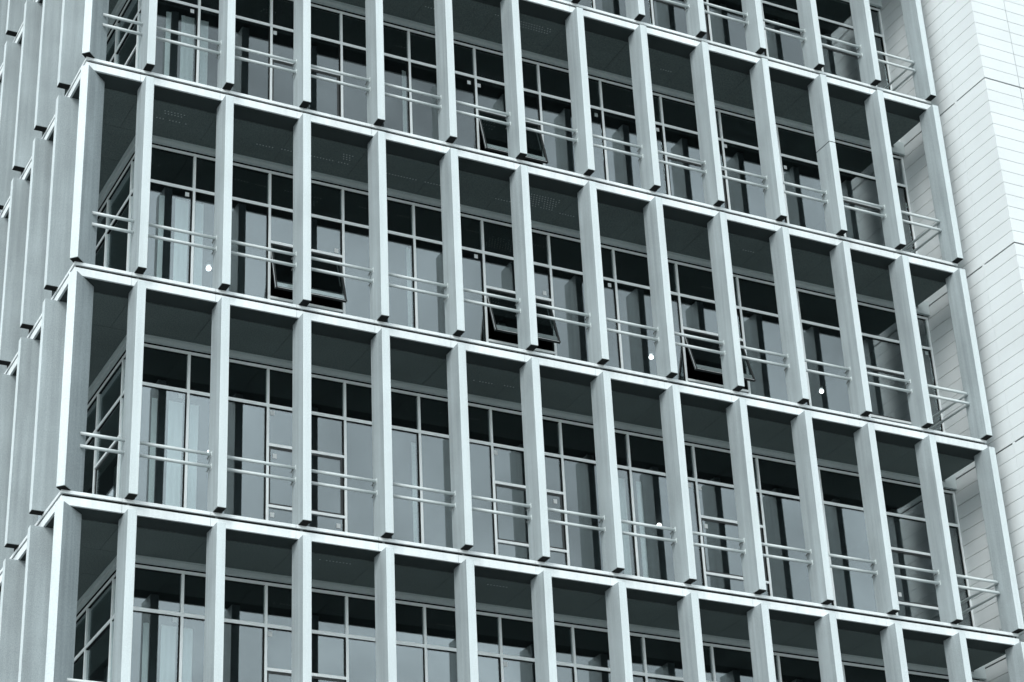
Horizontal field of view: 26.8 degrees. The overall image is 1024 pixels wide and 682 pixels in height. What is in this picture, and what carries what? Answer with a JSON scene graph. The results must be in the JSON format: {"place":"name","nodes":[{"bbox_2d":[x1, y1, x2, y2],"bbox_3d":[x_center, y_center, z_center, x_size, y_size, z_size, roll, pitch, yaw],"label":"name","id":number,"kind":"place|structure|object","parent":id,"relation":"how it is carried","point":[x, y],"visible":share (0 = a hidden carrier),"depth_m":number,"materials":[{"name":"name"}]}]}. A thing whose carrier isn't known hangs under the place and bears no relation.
{"place":"outdoors","nodes":[
{"label":"outdoors","id":0,"kind":"place"},
{"bbox_2d":[0,0,1023,681],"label":"office building","id":1,"kind":"structure","parent":0,"point":[580,208],"depth_m":41.70,"materials":[{"name":"grey"}]},
{"bbox_2d":[74,606,89,679],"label":"window","id":2,"kind":"structure","parent":1,"relation":"in","point":[86,610],"depth_m":37.47,"materials":[{"name":"metal"}]},
{"bbox_2d":[85,391,100,493],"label":"window","id":3,"kind":"structure","parent":1,"relation":"in","point":[97,396],"depth_m":39.39,"materials":[{"name":"metal"}]},
{"bbox_2d":[85,576,115,681],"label":"window","id":4,"kind":"structure","parent":1,"relation":"in","point":[112,581],"depth_m":36.38,"materials":[{"name":"metal"}]},
{"bbox_2d":[96,197,109,266],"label":"window","id":5,"kind":"structure","parent":1,"relation":"in","point":[107,203],"depth_m":41.41,"materials":[{"name":"metal"}]},
{"bbox_2d":[94,357,125,497],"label":"window","id":6,"kind":"structure","parent":1,"relation":"in","point":[120,400],"depth_m":38.36,"materials":[{"name":"metal"}]},
{"bbox_2d":[107,21,118,63],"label":"window","id":7,"kind":"structure","parent":1,"relation":"in","point":[114,58],"depth_m":43.40,"materials":[{"name":"metal"}]},
{"bbox_2d":[111,573,115,621],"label":"window","id":8,"kind":"structure","parent":1,"relation":"in","point":[114,576],"depth_m":36.13,"materials":[{"name":"metal"}]},
{"bbox_2d":[106,159,133,271],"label":"window","id":9,"kind":"structure","parent":1,"relation":"in","point":[129,199],"depth_m":40.29,"materials":[{"name":"metal"}]},
{"bbox_2d":[121,353,125,397],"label":"window","id":10,"kind":"structure","parent":1,"relation":"in","point":[124,357],"depth_m":38.10,"materials":[{"name":"metal"}]},
{"bbox_2d":[115,0,140,68],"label":"window","id":11,"kind":"structure","parent":1,"relation":"in","point":[135,52],"depth_m":42.12,"materials":[{"name":"metal"}]},
{"bbox_2d":[141,623,148,681],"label":"curtain","id":12,"kind":"object","parent":1,"relation":"hanging from","point":[145,652],"visible":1,"depth_m":35.69,"materials":[{"name":"fabric"}]},
{"bbox_2d":[148,398,156,502],"bbox_3d":[-6.229,2.259,37.240,0.100,2.840,0.016,11,-31,-25],"label":"curtain","id":13,"kind":"object","parent":1,"relation":"hanging from","point":[152,452],"visible":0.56,"depth_m":37.42,"materials":[{"name":"fabric"}]},
{"bbox_2d":[133,564,184,681],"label":"window","id":14,"kind":"structure","parent":1,"relation":"in","point":[175,615],"depth_m":36.02,"materials":[{"name":"metal"}]},
{"bbox_2d":[156,195,164,277],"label":"curtain","id":15,"kind":"object","parent":1,"relation":"hanging from","point":[160,233],"visible":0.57,"depth_m":39.45,"materials":[{"name":"fabric"}]},
{"bbox_2d":[142,343,190,507],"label":"window","id":16,"kind":"structure","parent":1,"relation":"in","point":[144,384],"depth_m":37.88,"materials":[{"name":"metal"}]},
{"bbox_2d":[159,625,175,681],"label":"curtain","id":17,"kind":"object","parent":1,"relation":"hanging from","point":[167,653],"visible":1,"depth_m":35.87,"materials":[{"name":"fabric"}]},
{"bbox_2d":[164,11,170,75],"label":"curtain","id":18,"kind":"object","parent":1,"relation":"hanging from","point":[167,47],"visible":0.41,"depth_m":41.44,"materials":[{"name":"fabric"}]},
{"bbox_2d":[150,144,196,283],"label":"window","id":19,"kind":"structure","parent":1,"relation":"in","point":[156,182],"depth_m":39.88,"materials":[{"name":"metal"}]},
{"bbox_2d":[165,401,182,506],"bbox_3d":[-5.882,2.329,37.405,0.260,2.840,0.018,11,-31,-25],"label":"curtain","id":20,"kind":"object","parent":1,"relation":"hanging from","point":[173,471],"visible":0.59,"depth_m":37.59,"materials":[{"name":"fabric"}]},
{"bbox_2d":[160,0,200,82],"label":"window","id":21,"kind":"structure","parent":1,"relation":"in","point":[197,7],"depth_m":41.77,"materials":[{"name":"metal"}]},
{"bbox_2d":[173,199,188,282],"bbox_3d":[-6.071,-1.374,39.373,0.260,2.840,0.018,11,-31,-25],"label":"curtain","id":22,"kind":"object","parent":1,"relation":"hanging from","point":[180,250],"visible":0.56,"depth_m":39.60,"materials":[{"name":"fabric"}]},
{"bbox_2d":[180,15,194,81],"bbox_3d":[-6.260,-5.076,41.341,0.260,2.840,0.018,11,-31,-25],"label":"curtain","id":23,"kind":"object","parent":1,"relation":"hanging from","point":[186,56],"visible":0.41,"depth_m":41.61,"materials":[{"name":"fabric"}]},
{"bbox_2d":[182,628,192,681],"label":"curtain","id":24,"kind":"object","parent":1,"relation":"hanging from","point":[187,655],"visible":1,"depth_m":36.02,"materials":[{"name":"fabric"}]},
{"bbox_2d":[187,404,198,508],"bbox_3d":[-5.580,2.390,37.548,0.160,2.840,0.015,10,-31,-23],"label":"curtain","id":25,"kind":"object","parent":1,"relation":"hanging from","point":[192,457],"visible":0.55,"depth_m":37.73,"materials":[{"name":"fabric"}]},
{"bbox_2d":[193,203,203,285],"bbox_3d":[-5.768,-1.313,39.516,0.160,2.840,0.015,10,-31,-23],"label":"curtain","id":26,"kind":"object","parent":1,"relation":"hanging from","point":[198,252],"visible":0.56,"depth_m":39.75,"materials":[{"name":"fabric"}]},
{"bbox_2d":[199,20,208,84],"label":"curtain","id":27,"kind":"object","parent":1,"relation":"hanging from","point":[203,62],"visible":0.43,"depth_m":41.76,"materials":[{"name":"fabric"}]},
{"bbox_2d":[206,262,210,270],"bbox_3d":[-6.223,-1.524,44.144,0.104,0.182,0.104,11,-31,-25],"label":"ceiling lamp","id":28,"kind":"object","parent":1,"relation":"hanging from","point":[208,265],"visible":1,"depth_m":44.11,"materials":[{"name":"grey"}]},
{"bbox_2d":[183,571,267,681],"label":"window","id":29,"kind":"structure","parent":1,"relation":"in","point":[193,574],"depth_m":36.59,"materials":[{"name":"metal"}]},
{"bbox_2d":[190,352,269,519],"bbox_3d":[-4.991,2.029,37.879,1.500,3.834,0.054,11,-31,-25],"label":"window","id":30,"kind":"structure","parent":1,"relation":"in","point":[195,393],"depth_m":38.48,"materials":[{"name":"metal"}]},
{"bbox_2d":[195,154,270,298],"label":"window","id":31,"kind":"structure","parent":1,"relation":"in","point":[202,192],"depth_m":40.45,"materials":[{"name":"metal"}]},
{"bbox_2d":[201,0,272,99],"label":"window","id":32,"kind":"structure","parent":1,"relation":"in","point":[269,25],"depth_m":42.37,"materials":[{"name":"metal"}]},
{"bbox_2d":[272,0,342,116],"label":"window","id":33,"kind":"structure","parent":1,"relation":"in","point":[338,77],"depth_m":42.82,"materials":[{"name":"metal"}]},
{"bbox_2d":[267,582,348,681],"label":"window","id":34,"kind":"structure","parent":1,"relation":"in","point":[274,671],"depth_m":37.11,"materials":[{"name":"metal"}]},
{"bbox_2d":[269,366,347,531],"bbox_3d":[-3.660,2.299,38.514,1.500,3.834,0.078,11,-31,-25],"label":"window","id":35,"kind":"structure","parent":1,"relation":"in","point":[342,458],"depth_m":38.78,"materials":[{"name":"metal"}]},
{"bbox_2d":[270,171,346,313],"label":"window","id":36,"kind":"structure","parent":1,"relation":"in","point":[342,298],"depth_m":40.68,"materials":[{"name":"metal"}]},
{"bbox_2d":[342,12,412,133],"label":"window","id":37,"kind":"structure","parent":1,"relation":"in","point":[407,60],"depth_m":43.71,"materials":[{"name":"metal"}]},
{"bbox_2d":[344,187,417,327],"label":"window","id":38,"kind":"structure","parent":1,"relation":"in","point":[412,237],"depth_m":41.72,"materials":[{"name":"metal"}]},
{"bbox_2d":[346,380,423,543],"bbox_3d":[-2.317,2.558,39.131,1.500,3.834,0.054,11,-31,-25],"label":"window","id":39,"kind":"structure","parent":1,"relation":"in","point":[350,420],"depth_m":39.72,"materials":[{"name":"metal"}]},
{"bbox_2d":[348,594,427,681],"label":"window","id":40,"kind":"structure","parent":1,"relation":"in","point":[423,646],"depth_m":37.87,"materials":[{"name":"metal"}]},
{"bbox_2d":[402,70,406,132],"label":"curtain","id":41,"kind":"object","parent":1,"relation":"hanging from","point":[404,103],"visible":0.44,"depth_m":43.55,"materials":[{"name":"fabric"}]},
{"bbox_2d":[406,247,411,326],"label":"curtain","id":42,"kind":"object","parent":1,"relation":"hanging from","point":[408,255],"visible":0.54,"depth_m":41.53,"materials":[{"name":"fabric"}]},
{"bbox_2d":[411,442,417,542],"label":"curtain","id":43,"kind":"object","parent":1,"relation":"hanging from","point":[414,492],"visible":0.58,"depth_m":39.52,"materials":[{"name":"fabric"}]},
{"bbox_2d":[410,29,479,149],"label":"window","id":44,"kind":"structure","parent":1,"relation":"in","point":[474,77],"depth_m":44.33,"materials":[{"name":"metal"}]},
{"bbox_2d":[415,203,488,341],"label":"window","id":45,"kind":"structure","parent":1,"relation":"in","point":[481,252],"depth_m":42.34,"materials":[{"name":"metal"}]},
{"bbox_2d":[420,394,497,554],"bbox_3d":[-0.980,2.823,39.758,1.500,3.834,0.054,11,-31,-25],"label":"window","id":46,"kind":"structure","parent":1,"relation":"in","point":[425,433],"depth_m":40.34,"materials":[{"name":"metal"}]},
{"bbox_2d":[426,604,503,681],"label":"window","id":47,"kind":"structure","parent":1,"relation":"in","point":[499,656],"depth_m":38.51,"materials":[{"name":"metal"}]},
{"bbox_2d":[475,46,547,164],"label":"window","id":48,"kind":"structure","parent":1,"relation":"in","point":[543,159],"depth_m":44.58,"materials":[{"name":"metal"}]},
{"bbox_2d":[483,218,560,355],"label":"window","id":49,"kind":"structure","parent":1,"relation":"in","point":[555,338],"depth_m":42.45,"materials":[{"name":"metal"}]},
{"bbox_2d":[492,407,569,565],"bbox_3d":[0.351,3.093,40.393,1.500,3.834,0.078,11,-31,-25],"label":"window","id":50,"kind":"structure","parent":1,"relation":"in","point":[562,495],"depth_m":40.68,"materials":[{"name":"metal"}]},
{"bbox_2d":[501,615,576,681],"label":"window","id":51,"kind":"structure","parent":1,"relation":"in","point":[506,657],"depth_m":39.14,"materials":[{"name":"metal"}]},
{"bbox_2d":[539,63,608,180],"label":"window","id":52,"kind":"structure","parent":1,"relation":"in","point":[600,109],"depth_m":45.56,"materials":[{"name":"metal"}]},
{"bbox_2d":[550,233,623,368],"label":"window","id":53,"kind":"structure","parent":1,"relation":"in","point":[616,304],"depth_m":43.56,"materials":[{"name":"metal"}]},
{"bbox_2d":[591,0,595,8],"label":"window","id":54,"kind":"structure","parent":1,"relation":"in","point":[592,1],"depth_m":47.05,"materials":[{"name":"metal"}]},
{"bbox_2d":[561,420,639,575],"bbox_3d":[1.694,3.352,41.010,1.500,3.834,0.054,11,-31,-25],"label":"window","id":55,"kind":"structure","parent":1,"relation":"in","point":[574,459],"depth_m":41.53,"materials":[{"name":"metal"}]},
{"bbox_2d":[574,625,647,681],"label":"window","id":56,"kind":"structure","parent":1,"relation":"in","point":[579,666],"depth_m":39.80,"materials":[{"name":"metal"}]},
{"bbox_2d":[618,478,631,574],"bbox_3d":[2.180,3.925,41.182,0.170,2.840,0.017,11,-31,-25],"label":"curtain","id":57,"kind":"object","parent":1,"relation":"hanging from","point":[626,542],"visible":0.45,"depth_m":41.37,"materials":[{"name":"fabric"}]},
{"bbox_2d":[601,79,670,194],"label":"window","id":58,"kind":"structure","parent":1,"relation":"in","point":[661,125],"depth_m":46.15,"materials":[{"name":"metal"}]},
{"bbox_2d":[636,481,648,577],"bbox_3d":[2.533,3.994,41.344,0.120,2.840,0.016,11,-31,-25],"label":"curtain","id":59,"kind":"object","parent":1,"relation":"hanging from","point":[642,528],"visible":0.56,"depth_m":41.53,"materials":[{"name":"fabric"}]},
{"bbox_2d":[649,351,652,358],"bbox_3d":[3.136,0.329,48.528,0.104,0.182,0.104,11,-31,-25],"label":"ceiling lamp","id":60,"kind":"object","parent":1,"relation":"hanging from","point":[651,354],"visible":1,"depth_m":48.50,"materials":[{"name":"grey"}]},
{"bbox_2d":[614,248,687,381],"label":"window","id":61,"kind":"structure","parent":1,"relation":"in","point":[676,294],"depth_m":44.15,"materials":[{"name":"metal"}]},
{"bbox_2d":[649,0,654,24],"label":"window","id":62,"kind":"structure","parent":1,"relation":"in","point":[650,1],"depth_m":47.78,"materials":[{"name":"metal"}]},
{"bbox_2d":[629,432,706,585],"bbox_3d":[3.031,3.617,41.636,1.500,3.834,0.054,11,-31,-25],"label":"window","id":63,"kind":"structure","parent":1,"relation":"in","point":[637,470],"depth_m":42.15,"materials":[{"name":"metal"}]},
{"bbox_2d":[644,634,715,681],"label":"window","id":64,"kind":"structure","parent":1,"relation":"in","point":[654,676],"depth_m":40.38,"materials":[{"name":"metal"}]},
{"bbox_2d":[653,0,712,40],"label":"window","id":65,"kind":"structure","parent":1,"relation":"in","point":[707,16],"depth_m":48.33,"materials":[{"name":"metal"}]},
{"bbox_2d":[661,95,730,209],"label":"window","id":66,"kind":"structure","parent":1,"relation":"in","point":[727,205],"depth_m":46.58,"materials":[{"name":"metal"}]},
{"bbox_2d":[677,262,755,393],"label":"window","id":67,"kind":"structure","parent":1,"relation":"in","point":[747,378],"depth_m":44.32,"materials":[{"name":"metal"}]},
{"bbox_2d":[694,444,772,595],"bbox_3d":[4.363,3.887,42.272,1.500,3.834,0.078,11,-31,-25],"label":"window","id":68,"kind":"structure","parent":1,"relation":"in","point":[758,491],"depth_m":42.49,"materials":[{"name":"metal"}]},
{"bbox_2d":[713,644,781,681],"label":"window","id":69,"kind":"structure","parent":1,"relation":"in","point":[716,646],"depth_m":41.16,"materials":[{"name":"metal"}]},
{"bbox_2d":[720,110,788,222],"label":"window","id":70,"kind":"structure","parent":1,"relation":"in","point":[726,141],"depth_m":47.38,"materials":[{"name":"metal"}]},
{"bbox_2d":[761,0,768,56],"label":"window","id":71,"kind":"structure","parent":1,"relation":"in","point":[766,51],"depth_m":49.13,"materials":[{"name":"metal"}]},
{"bbox_2d":[738,275,811,405],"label":"window","id":72,"kind":"structure","parent":1,"relation":"in","point":[744,309],"depth_m":45.41,"materials":[{"name":"metal"}]},
{"bbox_2d":[762,0,823,71],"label":"window","id":73,"kind":"structure","parent":1,"relation":"in","point":[766,3],"depth_m":49.82,"materials":[{"name":"metal"}]},
{"bbox_2d":[758,456,836,605],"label":"window","id":74,"kind":"structure","parent":1,"relation":"in","point":[769,493],"depth_m":43.42,"materials":[{"name":"metal"}]},
{"bbox_2d":[777,125,845,236],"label":"window","id":75,"kind":"structure","parent":1,"relation":"in","point":[785,156],"depth_m":48.00,"materials":[{"name":"metal"}]},
{"bbox_2d":[779,653,845,681],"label":"window","id":76,"kind":"structure","parent":1,"relation":"in","point":[782,655],"depth_m":41.72,"materials":[{"name":"metal"}]},
{"bbox_2d":[819,385,823,393],"bbox_3d":[7.254,1.144,50.457,0.104,0.182,0.104,11,-31,-25],"label":"ceiling lamp","id":77,"kind":"object","parent":1,"relation":"hanging from","point":[821,390],"visible":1,"depth_m":50.43,"materials":[{"name":"grey"}]},
{"bbox_2d":[797,288,870,417],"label":"window","id":78,"kind":"structure","parent":1,"relation":"in","point":[804,322],"depth_m":46.05,"materials":[{"name":"metal"}]},
{"bbox_2d":[818,0,876,85],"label":"window","id":79,"kind":"structure","parent":1,"relation":"in","point":[845,1],"depth_m":50.36,"materials":[{"name":"metal"}]},
{"bbox_2d":[820,467,897,614],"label":"window","id":80,"kind":"structure","parent":1,"relation":"in","point":[826,503],"depth_m":44.08,"materials":[{"name":"metal"}]},
{"bbox_2d":[844,662,884,671],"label":"window","id":81,"kind":"structure","parent":1,"relation":"in","point":[847,664],"depth_m":42.32,"materials":[{"name":"metal"}]},
{"bbox_2d":[835,140,901,249],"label":"window","id":82,"kind":"structure","parent":1,"relation":"in","point":[844,171],"depth_m":48.48,"materials":[{"name":"metal"}]},
{"bbox_2d":[870,7,899,141],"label":"window","id":83,"kind":"structure","parent":1,"relation":"in","point":[881,35],"depth_m":50.94,"materials":[{"name":"metal"}]},
{"bbox_2d":[857,302,928,428],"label":"window","id":84,"kind":"structure","parent":1,"relation":"in","point":[870,368],"depth_m":46.31,"materials":[{"name":"metal"}]},
{"bbox_2d":[893,155,917,253],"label":"window","id":85,"kind":"structure","parent":1,"relation":"in","point":[904,185],"depth_m":48.95,"materials":[{"name":"metal"}]},
{"bbox_2d":[881,478,938,610],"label":"window","id":86,"kind":"structure","parent":1,"relation":"in","point":[894,550],"depth_m":44.34,"materials":[{"name":"metal"}]},
{"bbox_2d":[908,671,948,679],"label":"window","id":87,"kind":"structure","parent":1,"relation":"in","point":[909,672],"depth_m":42.97,"materials":[{"name":"metal"}]},
{"bbox_2d":[917,315,944,431],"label":"window","id":88,"kind":"structure","parent":1,"relation":"in","point":[925,319],"depth_m":46.93,"materials":[{"name":"metal"}]},
{"bbox_2d":[943,490,974,626],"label":"window","id":89,"kind":"structure","parent":1,"relation":"in","point":[957,525],"depth_m":44.88,"materials":[{"name":"metal"}]},
{"bbox_2d":[876,0,1023,681],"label":"clad tower","id":90,"kind":"structure","parent":0,"point":[976,50],"depth_m":46.58,"materials":[{"name":"grey"}]}
]}

